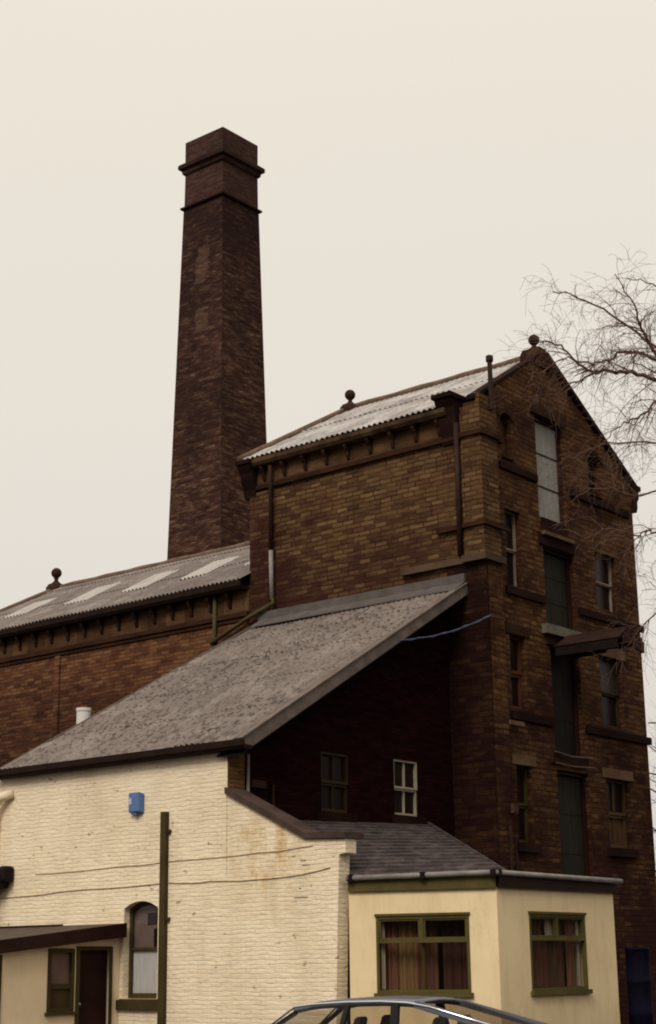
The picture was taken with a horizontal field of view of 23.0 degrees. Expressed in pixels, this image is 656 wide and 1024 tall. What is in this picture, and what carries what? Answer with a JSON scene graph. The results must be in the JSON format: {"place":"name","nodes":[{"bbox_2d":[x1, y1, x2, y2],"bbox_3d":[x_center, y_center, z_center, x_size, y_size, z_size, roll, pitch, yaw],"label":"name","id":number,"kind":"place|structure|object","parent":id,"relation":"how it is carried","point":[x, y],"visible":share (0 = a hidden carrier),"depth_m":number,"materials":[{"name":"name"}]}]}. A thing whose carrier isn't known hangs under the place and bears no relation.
{"place":"outdoors","nodes":[
{"label":"outdoors","id":0,"kind":"place"},
{"bbox_2d":[0,541,250,766],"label":"engine house","id":1,"kind":"structure","parent":0,"point":[96,644],"depth_m":44.87,"materials":[{"name":"brick"}]},
{"bbox_2d":[0,0,655,865],"label":"sky","id":2,"kind":"structure","parent":0,"point":[421,160],"materials":[{"name":"beige"}]},
{"bbox_2d":[624,946,653,1023],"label":"door","id":3,"kind":"structure","parent":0,"point":[639,988],"depth_m":33.81,"materials":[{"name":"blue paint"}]},
{"label":"ground","id":4,"kind":"structure","parent":0,"visible":0},
{"bbox_2d":[0,923,126,1023],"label":"entrance porch","id":5,"kind":"object","parent":4,"relation":"on","point":[57,974],"visible":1,"depth_m":30.23,"materials":[{"name":"beige paint"}]},
{"bbox_2d":[44,949,75,1015],"bbox_3d":[-5.011,8.788,30.129,0.140,1.195,0.730,-13,-20,38],"label":"window","id":6,"kind":"structure","parent":5,"relation":"in","point":[61,962],"depth_m":30.18,"materials":[{"name":"brown glass"}]},
{"bbox_2d":[74,946,112,1023],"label":"door","id":7,"kind":"structure","parent":5,"relation":"in","point":[91,961],"depth_m":30.83,"materials":[{"name":"brown paint"}]},
{"bbox_2d":[167,127,266,559],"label":"factory chimney","id":8,"kind":"object","parent":4,"relation":"on","point":[219,426],"visible":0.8,"depth_m":62.50,"materials":[{"name":"brick"}]},
{"bbox_2d":[0,573,467,1023],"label":"lean to building","id":9,"kind":"structure","parent":4,"relation":"on","point":[214,874],"depth_m":32.32,"materials":[{"name":"beige paint"}]},
{"bbox_2d":[76,707,91,723],"bbox_3d":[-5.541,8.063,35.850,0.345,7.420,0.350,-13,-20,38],"label":"flue pipe","id":10,"kind":"object","parent":9,"relation":"on","point":[83,713],"visible":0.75,"depth_m":36.68,"materials":[{"name":"white metal"}]},
{"bbox_2d":[128,792,143,815],"bbox_3d":[-3.796,5.772,31.822,0.354,0.447,0.130,-13,-20,38],"label":"alarm box","id":11,"kind":"object","parent":9,"relation":"attached to","point":[136,803],"visible":1,"depth_m":31.75,"materials":[{"name":"blue plastic"}]},
{"bbox_2d":[119,901,157,999],"bbox_3d":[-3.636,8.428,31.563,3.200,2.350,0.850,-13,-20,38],"label":"arched window","id":12,"kind":"structure","parent":9,"relation":"in","point":[143,934],"depth_m":31.27,"materials":[{"name":"grey glass"}]},
{"bbox_2d":[318,751,356,821],"bbox_3d":[0.137,5.621,32.943,0.230,1.450,1.160,-13,-20,38],"label":"window","id":13,"kind":"structure","parent":9,"relation":"in","point":[334,766],"depth_m":32.99,"materials":[{"name":"black glass"}]},
{"bbox_2d":[391,759,425,823],"bbox_3d":[1.677,6.046,34.762,0.230,1.420,1.120,-13,-20,38],"label":"window","id":14,"kind":"structure","parent":9,"relation":"in","point":[405,772],"depth_m":34.83,"materials":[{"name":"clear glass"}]},
{"bbox_2d":[271,996,547,1023],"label":"parked car","id":15,"kind":"object","parent":4,"relation":"on","point":[395,1003],"visible":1,"depth_m":16.91,"materials":[{"name":"blue paint"}]},
{"bbox_2d":[209,334,655,1023],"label":"brick mill building","id":16,"kind":"structure","parent":4,"relation":"on","point":[551,742],"depth_m":39.07,"materials":[{"name":"brown brick"}]},
{"bbox_2d":[397,615,490,640],"bbox_3d":[2.578,2.534,35.299,3.079,0.996,0.062,14,-21,-42],"label":"service cable","id":17,"kind":"object","parent":16,"relation":"attached to","point":[485,617],"visible":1,"depth_m":35.24,"materials":[{"name":"black rubber"}]},
{"bbox_2d":[497,408,513,460],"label":"arched window","id":18,"kind":"structure","parent":16,"relation":"in","point":[503,410],"depth_m":38.89,"materials":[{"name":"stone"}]},
{"bbox_2d":[504,510,516,586],"bbox_3d":[4.233,0.886,38.156,0.120,1.910,0.710,-13,-20,38],"label":"window","id":19,"kind":"structure","parent":16,"relation":"in","point":[510,537],"depth_m":38.31,"materials":[{"name":"clear glass"}]},
{"bbox_2d":[505,622,529,708],"bbox_3d":[4.327,3.620,37.336,0.275,2.000,1.010,-13,-20,38],"label":"window","id":20,"kind":"structure","parent":16,"relation":"in","point":[515,645],"depth_m":37.48,"materials":[{"name":"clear glass"}]},
{"bbox_2d":[512,753,541,852],"bbox_3d":[4.412,6.605,36.503,0.340,2.180,0.980,-13,-20,38],"label":"window","id":21,"kind":"structure","parent":16,"relation":"in","point":[523,845],"depth_m":36.64,"materials":[{"name":"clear glass"}]},
{"bbox_2d":[529,400,566,524],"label":"loading door","id":22,"kind":"structure","parent":16,"relation":"in","point":[542,431],"depth_m":40.36,"materials":[{"name":"grey paint"}]},
{"bbox_2d":[538,531,575,629],"bbox_3d":[5.560,1.756,39.426,0.300,2.270,1.680,-13,-20,38],"label":"loading door","id":23,"kind":"structure","parent":16,"relation":"in","point":[556,565],"depth_m":39.65,"materials":[{"name":"green paint"}]},
{"bbox_2d":[545,634,580,756],"bbox_3d":[5.638,4.417,38.733,0.300,2.870,1.620,-13,-20,38],"label":"loading door","id":24,"kind":"structure","parent":16,"relation":"in","point":[563,668],"depth_m":38.92,"materials":[{"name":"paint"}]},
{"bbox_2d":[557,770,589,875],"bbox_3d":[5.695,7.575,37.998,0.140,2.850,1.442,-13,-20,38],"label":"loading door","id":25,"kind":"structure","parent":16,"relation":"in","point":[571,786],"depth_m":38.23,"materials":[{"name":"green paint"}]},
{"bbox_2d":[585,450,603,499],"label":"arched window","id":26,"kind":"structure","parent":16,"relation":"in","point":[591,492],"depth_m":41.97,"materials":[{"name":"clear glass"}]},
{"bbox_2d":[594,553,612,611],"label":"window","id":27,"kind":"structure","parent":16,"relation":"in","point":[604,596],"depth_m":41.52,"materials":[{"name":"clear glass"}]},
{"bbox_2d":[599,649,624,727],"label":"window","id":28,"kind":"structure","parent":16,"relation":"in","point":[609,689],"depth_m":40.73,"materials":[{"name":"grey glass"}]},
{"bbox_2d":[602,767,639,857],"bbox_3d":[7.124,7.424,39.685,0.340,2.120,1.460,-13,-20,38],"label":"window","id":29,"kind":"structure","parent":16,"relation":"in","point":[617,815],"depth_m":39.83,"materials":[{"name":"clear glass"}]},
{"bbox_2d":[300,820,622,1023],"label":"bay extension","id":30,"kind":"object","parent":4,"relation":"on","point":[455,918],"visible":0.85,"depth_m":28.14,"materials":[{"name":"beige paint"}]},
{"bbox_2d":[374,912,473,996],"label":"window","id":31,"kind":"structure","parent":30,"relation":"in","point":[415,955],"depth_m":27.97,"materials":[{"name":"brown glass"}]},
{"bbox_2d":[528,911,592,995],"bbox_3d":[4.040,7.881,28.778,0.345,1.420,1.960,-13,-20,38],"label":"window","id":32,"kind":"structure","parent":30,"relation":"in","point":[545,928],"depth_m":28.88,"materials":[{"name":"brown glass"}]},
{"bbox_2d":[491,244,655,683],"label":"bare tree","id":33,"kind":"object","parent":4,"relation":"on","point":[646,340],"visible":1,"depth_m":28.42,"materials":[{"name":"brown plant"}]},
{"bbox_2d":[648,718,655,864],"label":"distant tree","id":34,"kind":"object","parent":4,"relation":"on","point":[653,773],"visible":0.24,"depth_m":78.11,"materials":[{"name":"brown plant"}]}
]}

